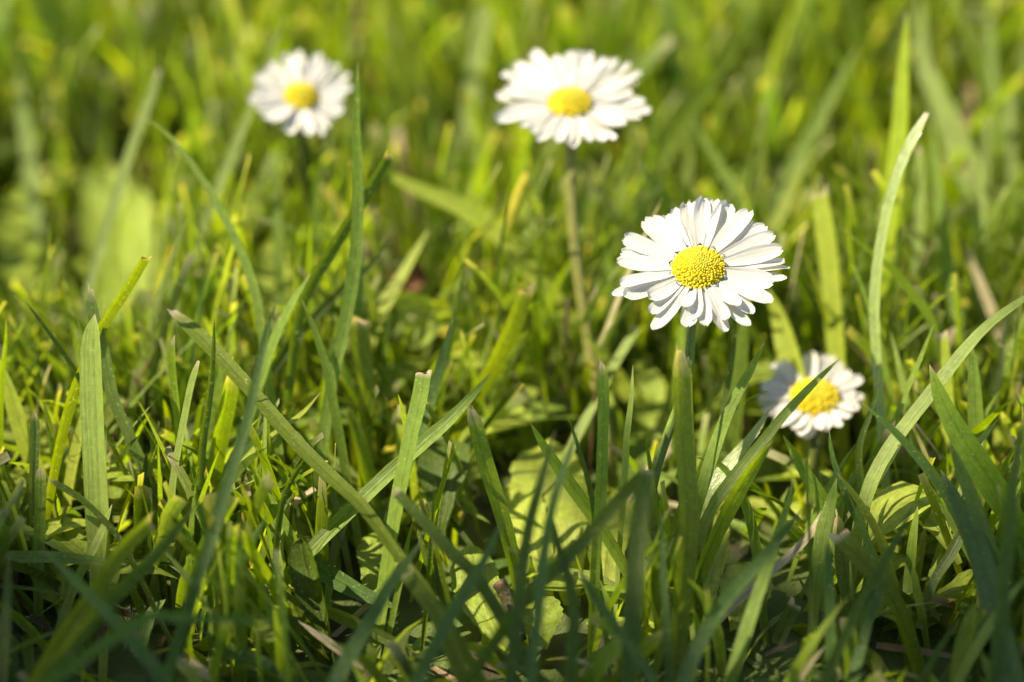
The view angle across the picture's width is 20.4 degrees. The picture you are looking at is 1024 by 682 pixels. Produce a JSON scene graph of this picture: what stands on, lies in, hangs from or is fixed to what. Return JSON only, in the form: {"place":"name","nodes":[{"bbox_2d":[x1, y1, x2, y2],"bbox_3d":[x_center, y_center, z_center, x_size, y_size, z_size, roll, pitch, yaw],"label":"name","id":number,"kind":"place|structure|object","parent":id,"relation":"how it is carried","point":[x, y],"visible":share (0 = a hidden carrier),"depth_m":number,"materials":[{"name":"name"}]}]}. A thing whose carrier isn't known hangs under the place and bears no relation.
{"place":"outdoors","nodes":[
{"label":"outdoors","id":0,"kind":"place"},
{"bbox_2d":[0,0,1023,681],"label":"ground","id":1,"kind":"structure","parent":0,"point":[126,665],"depth_m":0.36,"materials":[{"name":"green plant"}]},
{"bbox_2d":[0,553,11,681],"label":"grass blade","id":2,"kind":"object","parent":1,"relation":"on","point":[5,620],"depth_m":0.33,"materials":[{"name":"green plant"}]},
{"bbox_2d":[0,185,40,325],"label":"broad leaf","id":3,"kind":"object","parent":1,"relation":"on","point":[19,259],"visible":0.7,"depth_m":0.43,"materials":[{"name":"green plant"}]},
{"bbox_2d":[0,361,56,547],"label":"grass blade","id":4,"kind":"object","parent":1,"relation":"on","point":[19,424],"depth_m":0.37,"materials":[{"name":"green plant"}]},
{"bbox_2d":[16,65,49,309],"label":"grass blade","id":5,"kind":"object","parent":1,"relation":"on","point":[32,188],"depth_m":0.44,"materials":[{"name":"green plant"}]},
{"bbox_2d":[33,467,45,633],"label":"grass blade","id":6,"kind":"object","parent":1,"relation":"on","point":[39,513],"depth_m":0.36,"materials":[{"name":"green plant"}]},
{"bbox_2d":[4,550,126,564],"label":"grass blade","id":7,"kind":"object","parent":1,"relation":"on","point":[29,556],"depth_m":0.35,"materials":[{"name":"green plant"}]},
{"bbox_2d":[28,512,154,681],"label":"grass blade","id":8,"kind":"object","parent":1,"relation":"on","point":[125,546],"depth_m":0.34,"materials":[{"name":"green plant"}]},
{"bbox_2d":[32,256,151,591],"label":"grass blade","id":9,"kind":"object","parent":1,"relation":"on","point":[110,314],"depth_m":0.36,"materials":[{"name":"green plant"}]},
{"bbox_2d":[80,314,108,598],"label":"grass blade","id":10,"kind":"object","parent":1,"relation":"on","point":[93,448],"depth_m":0.36,"materials":[{"name":"green plant"}]},
{"bbox_2d":[94,71,110,162],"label":"grass blade","id":11,"kind":"object","parent":1,"relation":"on","point":[101,150],"depth_m":0.45,"materials":[{"name":"green plant"}]},
{"bbox_2d":[76,158,132,308],"bbox_3d":[-0.061,-0.011,0.426,0.011,0.015,0.044,0,30,0],"label":"broad leaf","id":12,"kind":"object","parent":1,"relation":"on","point":[96,190],"visible":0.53,"depth_m":0.43,"materials":[{"name":"green plant"}]},
{"bbox_2d":[43,549,172,681],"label":"grass blade","id":13,"kind":"object","parent":1,"relation":"on","point":[146,657],"depth_m":0.33,"materials":[{"name":"green plant"}]},
{"bbox_2d":[46,476,172,646],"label":"grass blade","id":14,"kind":"object","parent":1,"relation":"on","point":[98,514],"depth_m":0.35,"materials":[{"name":"green plant"}]},
{"bbox_2d":[64,69,159,464],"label":"grass blade","id":15,"kind":"object","parent":1,"relation":"on","point":[119,185],"depth_m":0.40,"materials":[{"name":"green plant"}]},
{"bbox_2d":[29,501,198,681],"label":"grass blade","id":16,"kind":"object","parent":1,"relation":"on","point":[69,648],"depth_m":0.33,"materials":[{"name":"green plant"}]},
{"bbox_2d":[107,188,154,333],"bbox_3d":[-0.057,-0.007,0.419,0.007,0.015,0.041,0,30,0],"label":"broad leaf","id":17,"kind":"object","parent":1,"relation":"on","point":[131,241],"visible":0.61,"depth_m":0.42,"materials":[{"name":"green plant"}]},
{"bbox_2d":[86,282,183,602],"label":"grass blade","id":18,"kind":"object","parent":1,"relation":"on","point":[119,413],"depth_m":0.36,"materials":[{"name":"green plant"}]},
{"bbox_2d":[42,609,280,681],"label":"grass blade","id":19,"kind":"object","parent":1,"relation":"on","point":[93,651],"depth_m":0.32,"materials":[{"name":"green plant"}]},
{"bbox_2d":[168,360,199,625],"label":"grass blade","id":20,"kind":"object","parent":1,"relation":"on","point":[182,425],"depth_m":0.36,"materials":[{"name":"green plant"}]},
{"bbox_2d":[192,314,215,563],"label":"grass blade","id":21,"kind":"object","parent":1,"relation":"on","point":[203,444],"depth_m":0.36,"materials":[{"name":"green plant"}]},
{"bbox_2d":[141,116,289,499],"bbox_3d":[-0.036,0.001,0.375,0.007,0.046,0.052,-13,33,-22],"label":"grass blade","id":22,"kind":"object","parent":1,"relation":"on","point":[246,267],"depth_m":0.38,"materials":[{"name":"green plant"}]},
{"bbox_2d":[164,294,278,678],"bbox_3d":[-0.036,0.023,0.338,0.002,0.044,0.042,12,32,19],"label":"grass blade","id":23,"kind":"object","parent":1,"relation":"on","point":[221,502],"depth_m":0.34,"materials":[{"name":"green plant"}]},
{"bbox_2d":[204,375,238,492],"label":"grass blade","id":24,"kind":"object","parent":1,"relation":"on","point":[224,421],"depth_m":0.37,"materials":[{"name":"green plant"}]},
{"bbox_2d":[159,14,284,381],"bbox_3d":[-0.043,-0.015,0.399,0.002,0.050,0.045,14,33,23],"label":"grass blade","id":25,"kind":"object","parent":1,"relation":"on","point":[230,156],"depth_m":0.40,"materials":[{"name":"green plant"}]},
{"bbox_2d":[231,275,309,523],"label":"grass blade","id":26,"kind":"object","parent":1,"relation":"on","point":[275,335],"depth_m":0.37,"materials":[{"name":"green plant"}]},
{"bbox_2d":[257,239,291,463],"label":"grass blade","id":27,"kind":"object","parent":1,"relation":"on","point":[266,277],"visible":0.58,"depth_m":0.41,"materials":[{"name":"green plant"}]},
{"bbox_2d":[272,149,286,314],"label":"grass blade","id":28,"kind":"object","parent":1,"relation":"on","point":[279,259],"depth_m":0.40,"materials":[{"name":"green plant"}]},
{"bbox_2d":[188,229,392,479],"bbox_3d":[-0.033,0.007,0.378,0.048,0.033,0.001,-25,38,-36],"label":"grass blade","id":29,"kind":"object","parent":1,"relation":"on","point":[279,358],"depth_m":0.38,"materials":[{"name":"green plant"}]},
{"bbox_2d":[247,50,351,227],"bbox_3d":[-0.029,-0.020,0.412,0.014,0.044,0.020,13,32,21],"label":"daisy","id":30,"kind":"object","parent":1,"relation":"on","point":[303,101],"visible":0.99,"depth_m":0.40,"materials":[{"name":"white plant"}]},
{"bbox_2d":[288,535,334,665],"bbox_3d":[-0.025,0.032,0.352,0.006,0.015,0.013,0,30,0],"label":"serrated leaf","id":31,"kind":"object","parent":1,"relation":"on","point":[304,574],"visible":1,"depth_m":0.35,"materials":[{"name":"green plant"}]},
{"bbox_2d":[303,143,321,366],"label":"grass blade","id":32,"kind":"object","parent":1,"relation":"on","point":[315,200],"depth_m":0.40,"materials":[{"name":"green plant"}]},
{"bbox_2d":[167,309,487,681],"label":"grass blade","id":33,"kind":"object","parent":1,"relation":"on","point":[302,448],"depth_m":0.35,"materials":[{"name":"green plant"}]},
{"bbox_2d":[302,301,361,566],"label":"grass blade","id":34,"kind":"object","parent":1,"relation":"on","point":[337,425],"depth_m":0.37,"materials":[{"name":"green plant"}]},
{"bbox_2d":[268,555,397,608],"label":"grass blade","id":35,"kind":"object","parent":1,"relation":"on","point":[333,577],"depth_m":0.36,"materials":[{"name":"green plant"}]},
{"bbox_2d":[276,149,391,478],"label":"grass blade","id":36,"kind":"object","parent":1,"relation":"on","point":[328,254],"depth_m":0.37,"materials":[{"name":"green plant"}]},
{"bbox_2d":[311,61,363,528],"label":"grass blade","id":37,"kind":"object","parent":1,"relation":"on","point":[350,289],"depth_m":0.37,"materials":[{"name":"green plant"}]},
{"bbox_2d":[350,315,374,538],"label":"grass blade","id":38,"kind":"object","parent":1,"relation":"on","point":[361,350],"depth_m":0.38,"materials":[{"name":"green plant"}]},
{"bbox_2d":[348,407,382,533],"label":"grass blade","id":39,"kind":"object","parent":1,"relation":"on","point":[364,459],"depth_m":0.37,"materials":[{"name":"green plant"}]},
{"bbox_2d":[247,372,491,625],"bbox_3d":[-0.019,0.021,0.359,0.039,0.027,0.002,-17,34,-26],"label":"grass blade","id":40,"kind":"object","parent":1,"relation":"on","point":[347,512],"depth_m":0.36,"materials":[{"name":"green plant"}]},
{"bbox_2d":[327,540,422,681],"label":"grass blade","id":41,"kind":"object","parent":1,"relation":"on","point":[349,654],"depth_m":0.34,"materials":[{"name":"green plant"}]},
{"bbox_2d":[329,231,427,442],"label":"grass blade","id":42,"kind":"object","parent":1,"relation":"on","point":[388,297],"depth_m":0.39,"materials":[{"name":"green plant"}]},
{"bbox_2d":[356,533,401,591],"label":"daisy leaf","id":43,"kind":"object","parent":1,"relation":"on","point":[369,550],"visible":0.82,"depth_m":0.36,"materials":[{"name":"green plant"}]},
{"bbox_2d":[370,370,431,658],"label":"grass blade","id":44,"kind":"object","parent":1,"relation":"on","point":[418,401],"depth_m":0.35,"materials":[{"name":"green plant"}]},
{"bbox_2d":[401,565,467,681],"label":"grass blade","id":45,"kind":"object","parent":1,"relation":"on","point":[414,583],"depth_m":0.34,"materials":[{"name":"green plant"}]},
{"bbox_2d":[410,518,503,681],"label":"grass blade","id":46,"kind":"object","parent":1,"relation":"on","point":[444,626],"depth_m":0.33,"materials":[{"name":"green plant"}]},
{"bbox_2d":[392,488,546,681],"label":"grass blade","id":47,"kind":"object","parent":1,"relation":"on","point":[446,546],"depth_m":0.34,"materials":[{"name":"green plant"}]},
{"bbox_2d":[405,282,535,528],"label":"grass blade","id":48,"kind":"object","parent":1,"relation":"on","point":[508,337],"depth_m":0.38,"materials":[{"name":"green plant"}]},
{"bbox_2d":[449,11,491,237],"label":"grass blade","id":49,"kind":"object","parent":1,"relation":"on","point":[475,60],"depth_m":0.45,"materials":[{"name":"green plant"}]},
{"bbox_2d":[449,543,507,655],"bbox_3d":[-0.004,0.033,0.357,0.008,0.004,0.020,0,30,0],"label":"daisy leaf","id":50,"kind":"object","parent":1,"relation":"on","point":[476,610],"visible":0.56,"depth_m":0.36,"materials":[{"name":"green plant"}]},
{"bbox_2d":[467,403,528,648],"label":"grass blade","id":51,"kind":"object","parent":1,"relation":"on","point":[489,474],"depth_m":0.36,"materials":[{"name":"green plant"}]},
{"bbox_2d":[369,162,646,415],"bbox_3d":[0.003,-0.004,0.399,0.055,0.032,0.004,20,36,31],"label":"grass blade","id":52,"kind":"object","parent":1,"relation":"on","point":[463,208],"depth_m":0.40,"materials":[{"name":"green plant"}]},
{"bbox_2d":[0,0,1023,647],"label":"ground cover","id":53,"kind":"object","parent":1,"relation":"on","point":[890,508],"visible":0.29,"depth_m":0.39,"materials":[{"name":"green plant"}]},
{"bbox_2d":[402,313,462,349],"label":"broad leaf","id":54,"kind":"object","parent":53,"relation":"on","point":[421,332],"visible":0.99,"depth_m":0.39,"materials":[{"name":"green plant"}]},
{"bbox_2d":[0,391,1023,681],"bbox_3d":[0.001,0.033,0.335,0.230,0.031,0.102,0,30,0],"label":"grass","id":55,"kind":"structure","parent":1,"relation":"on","point":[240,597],"depth_m":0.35,"materials":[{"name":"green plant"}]},
{"bbox_2d":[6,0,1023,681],"bbox_3d":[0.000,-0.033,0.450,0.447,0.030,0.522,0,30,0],"label":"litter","id":56,"kind":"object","parent":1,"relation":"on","point":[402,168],"visible":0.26,"depth_m":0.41,"materials":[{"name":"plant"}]},
{"bbox_2d":[503,477,553,596],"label":"daisy leaf","id":57,"kind":"object","parent":1,"relation":"on","point":[517,493],"visible":0.56,"depth_m":0.37,"materials":[{"name":"green plant"}]},
{"bbox_2d":[504,431,554,681],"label":"grass blade","id":58,"kind":"object","parent":1,"relation":"on","point":[517,613],"depth_m":0.33,"materials":[{"name":"green plant"}]},
{"bbox_2d":[460,464,645,681],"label":"grass blade","id":59,"kind":"object","parent":1,"relation":"on","point":[575,548],"depth_m":0.34,"materials":[{"name":"green plant"}]},
{"bbox_2d":[526,424,579,681],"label":"grass blade","id":60,"kind":"object","parent":1,"relation":"on","point":[539,596],"depth_m":0.33,"materials":[{"name":"green plant"}]},
{"bbox_2d":[552,520,580,681],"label":"grass blade","id":61,"kind":"object","parent":1,"relation":"on","point":[573,635],"depth_m":0.33,"materials":[{"name":"green plant"}]},
{"bbox_2d":[495,49,650,484],"bbox_3d":[0.008,-0.009,0.390,0.021,0.049,0.044,0,30,0],"label":"daisy","id":62,"kind":"object","parent":1,"relation":"on","point":[571,98],"visible":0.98,"depth_m":0.39,"materials":[{"name":"white plant"}]},
{"bbox_2d":[531,424,626,575],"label":"grass blade","id":63,"kind":"object","parent":1,"relation":"on","point":[576,492],"depth_m":0.36,"materials":[{"name":"green plant"}]},
{"bbox_2d":[586,357,608,667],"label":"grass blade","id":64,"kind":"object","parent":1,"relation":"on","point":[602,446],"depth_m":0.35,"materials":[{"name":"green plant"}]},
{"bbox_2d":[560,327,639,462],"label":"grass blade","id":65,"kind":"object","parent":1,"relation":"on","point":[614,364],"depth_m":0.38,"materials":[{"name":"green plant"}]},
{"bbox_2d":[586,487,631,597],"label":"daisy leaf","id":66,"kind":"object","parent":1,"relation":"on","point":[609,566],"visible":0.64,"depth_m":0.37,"materials":[{"name":"green plant"}]},
{"bbox_2d":[579,572,658,681],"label":"grass blade","id":67,"kind":"object","parent":1,"relation":"on","point":[610,618],"depth_m":0.33,"materials":[{"name":"green plant"}]},
{"bbox_2d":[613,368,633,614],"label":"grass blade","id":68,"kind":"object","parent":1,"relation":"on","point":[625,456],"depth_m":0.36,"materials":[{"name":"green plant"}]},
{"bbox_2d":[620,465,653,681],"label":"grass blade","id":69,"kind":"object","parent":1,"relation":"on","point":[633,604],"depth_m":0.34,"materials":[{"name":"green plant"}]},
{"bbox_2d":[628,362,669,438],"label":"daisy leaf","id":70,"kind":"object","parent":1,"relation":"on","point":[650,387],"visible":0.72,"depth_m":0.39,"materials":[{"name":"green plant"}]},
{"bbox_2d":[510,196,789,605],"bbox_3d":[0.017,0.008,0.363,0.036,0.046,0.031,0,30,0],"label":"daisy","id":71,"kind":"object","parent":1,"relation":"on","point":[705,261],"depth_m":0.36,"materials":[{"name":"white plant"}]},
{"bbox_2d":[553,4,760,338],"bbox_3d":[0.020,-0.022,0.421,0.002,0.040,0.059,21,36,32],"label":"grass blade","id":72,"kind":"object","parent":1,"relation":"on","point":[681,124],"depth_m":0.42,"materials":[{"name":"green plant"}]},
{"bbox_2d":[660,514,671,681],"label":"grass blade","id":73,"kind":"object","parent":1,"relation":"on","point":[666,622],"depth_m":0.34,"materials":[{"name":"green plant"}]},
{"bbox_2d":[671,344,699,681],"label":"grass blade","id":74,"kind":"object","parent":1,"relation":"on","point":[689,532],"depth_m":0.35,"materials":[{"name":"green plant"}]},
{"bbox_2d":[673,408,770,555],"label":"grass blade","id":75,"kind":"object","parent":1,"relation":"on","point":[730,461],"depth_m":0.36,"materials":[{"name":"green plant"}]},
{"bbox_2d":[697,341,764,516],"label":"grass blade","id":76,"kind":"object","parent":1,"relation":"on","point":[713,451],"depth_m":0.36,"materials":[{"name":"green plant"}]},
{"bbox_2d":[692,440,772,609],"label":"grass blade","id":77,"kind":"object","parent":1,"relation":"on","point":[733,501],"depth_m":0.35,"materials":[{"name":"green plant"}]},
{"bbox_2d":[696,457,769,647],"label":"grass blade","id":78,"kind":"object","parent":1,"relation":"on","point":[751,525],"depth_m":0.36,"materials":[{"name":"green plant"}]},
{"bbox_2d":[722,312,747,504],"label":"grass blade","id":79,"kind":"object","parent":1,"relation":"on","point":[731,441],"depth_m":0.38,"materials":[{"name":"green plant"}]},
{"bbox_2d":[676,509,802,681],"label":"grass blade","id":80,"kind":"object","parent":1,"relation":"on","point":[732,591],"depth_m":0.34,"materials":[{"name":"green plant"}]},
{"bbox_2d":[693,159,804,422],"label":"grass blade","id":81,"kind":"object","parent":1,"relation":"on","point":[777,218],"depth_m":0.41,"materials":[{"name":"green plant"}]},
{"bbox_2d":[723,482,792,681],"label":"grass blade","id":82,"kind":"object","parent":1,"relation":"on","point":[742,640],"depth_m":0.34,"materials":[{"name":"green plant"}]},
{"bbox_2d":[696,359,839,567],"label":"grass blade","id":83,"kind":"object","parent":1,"relation":"on","point":[725,487],"depth_m":0.36,"materials":[{"name":"green plant"}]},
{"bbox_2d":[695,47,857,372],"bbox_3d":[0.037,-0.017,0.414,0.002,0.037,0.052,19,35,29],"label":"grass blade","id":84,"kind":"object","parent":1,"relation":"on","point":[800,151],"depth_m":0.42,"materials":[{"name":"green plant"}]},
{"bbox_2d":[767,288,829,492],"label":"grass blade","id":85,"kind":"object","parent":1,"relation":"on","point":[786,347],"depth_m":0.39,"materials":[{"name":"green plant"}]},
{"bbox_2d":[757,351,864,505],"bbox_3d":[0.040,0.012,0.385,0.014,0.016,0.017,22,36,33],"label":"daisy","id":86,"kind":"object","parent":1,"relation":"on","point":[829,400],"visible":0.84,"depth_m":0.38,"materials":[{"name":"white plant"}]},
{"bbox_2d":[807,478,836,635],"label":"grass blade","id":87,"kind":"object","parent":1,"relation":"on","point":[824,526],"depth_m":0.35,"materials":[{"name":"green plant"}]},
{"bbox_2d":[811,184,848,473],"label":"grass blade","id":88,"kind":"object","parent":1,"relation":"on","point":[826,244],"depth_m":0.39,"materials":[{"name":"green plant"}]},
{"bbox_2d":[824,540,836,681],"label":"grass blade","id":89,"kind":"object","parent":1,"relation":"on","point":[829,606],"depth_m":0.34,"materials":[{"name":"green plant"}]},
{"bbox_2d":[830,509,858,626],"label":"grass blade","id":90,"kind":"object","parent":1,"relation":"on","point":[842,562],"depth_m":0.36,"materials":[{"name":"green plant"}]},
{"bbox_2d":[846,573,885,681],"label":"grass blade","id":91,"kind":"object","parent":1,"relation":"on","point":[859,653],"depth_m":0.34,"materials":[{"name":"green plant"}]},
{"bbox_2d":[818,501,915,681],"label":"grass blade","id":92,"kind":"object","parent":1,"relation":"on","point":[853,618],"depth_m":0.34,"materials":[{"name":"green plant"}]},
{"bbox_2d":[826,528,928,681],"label":"grass blade","id":93,"kind":"object","parent":1,"relation":"on","point":[859,556],"depth_m":0.35,"materials":[{"name":"green plant"}]},
{"bbox_2d":[856,13,908,464],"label":"grass blade","id":94,"kind":"object","parent":1,"relation":"on","point":[898,134],"depth_m":0.39,"materials":[{"name":"green plant"}]},
{"bbox_2d":[869,113,928,542],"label":"grass blade","id":95,"kind":"object","parent":1,"relation":"on","point":[881,238],"depth_m":0.37,"materials":[{"name":"green plant"}]},
{"bbox_2d":[846,231,962,417],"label":"grass blade","id":96,"kind":"object","parent":1,"relation":"on","point":[915,297],"depth_m":0.38,"materials":[{"name":"green plant"}]},
{"bbox_2d":[890,145,924,468],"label":"grass blade","id":97,"kind":"object","parent":1,"relation":"on","point":[918,234],"depth_m":0.40,"materials":[{"name":"green plant"}]},
{"bbox_2d":[861,402,971,566],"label":"grass blade","id":98,"kind":"object","parent":1,"relation":"on","point":[927,467],"depth_m":0.35,"materials":[{"name":"green plant"}]},
{"bbox_2d":[836,295,1023,627],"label":"grass blade","id":99,"kind":"object","parent":1,"relation":"on","point":[914,413],"depth_m":0.36,"materials":[{"name":"green plant"}]},
{"bbox_2d":[930,120,968,420],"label":"grass blade","id":100,"kind":"object","parent":1,"relation":"on","point":[946,249],"depth_m":0.40,"materials":[{"name":"green plant"}]},
{"bbox_2d":[917,0,1003,321],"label":"grass blade","id":101,"kind":"object","parent":1,"relation":"on","point":[943,124],"depth_m":0.43,"materials":[{"name":"green plant"}]},
{"bbox_2d":[929,364,1023,547],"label":"grass blade","id":102,"kind":"object","parent":1,"relation":"on","point":[985,474],"depth_m":0.35,"materials":[{"name":"green plant"}]},
{"bbox_2d":[932,62,1023,317],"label":"grass blade","id":103,"kind":"object","parent":1,"relation":"on","point":[967,148],"depth_m":0.42,"materials":[{"name":"green plant"}]},
{"bbox_2d":[967,349,988,519],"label":"grass blade","id":104,"kind":"object","parent":1,"relation":"on","point":[975,407],"depth_m":0.37,"materials":[{"name":"green plant"}]},
{"bbox_2d":[973,155,987,344],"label":"grass blade","id":105,"kind":"object","parent":1,"relation":"on","point":[979,224],"depth_m":0.40,"materials":[{"name":"green plant"}]},
{"bbox_2d":[941,470,1023,681],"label":"grass blade","id":106,"kind":"object","parent":1,"relation":"on","point":[984,568],"depth_m":0.34,"materials":[{"name":"green plant"}]},
{"bbox_2d":[948,439,1023,673],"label":"grass blade","id":107,"kind":"object","parent":1,"relation":"on","point":[977,513],"depth_m":0.35,"materials":[{"name":"green plant"}]},
{"bbox_2d":[984,18,1006,209],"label":"grass blade","id":108,"kind":"object","parent":1,"relation":"on","point":[989,44],"depth_m":0.43,"materials":[{"name":"green plant"}]},
{"bbox_2d":[989,419,1023,681],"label":"grass blade","id":109,"kind":"object","parent":1,"relation":"on","point":[1000,624],"depth_m":0.34,"materials":[{"name":"green plant"}]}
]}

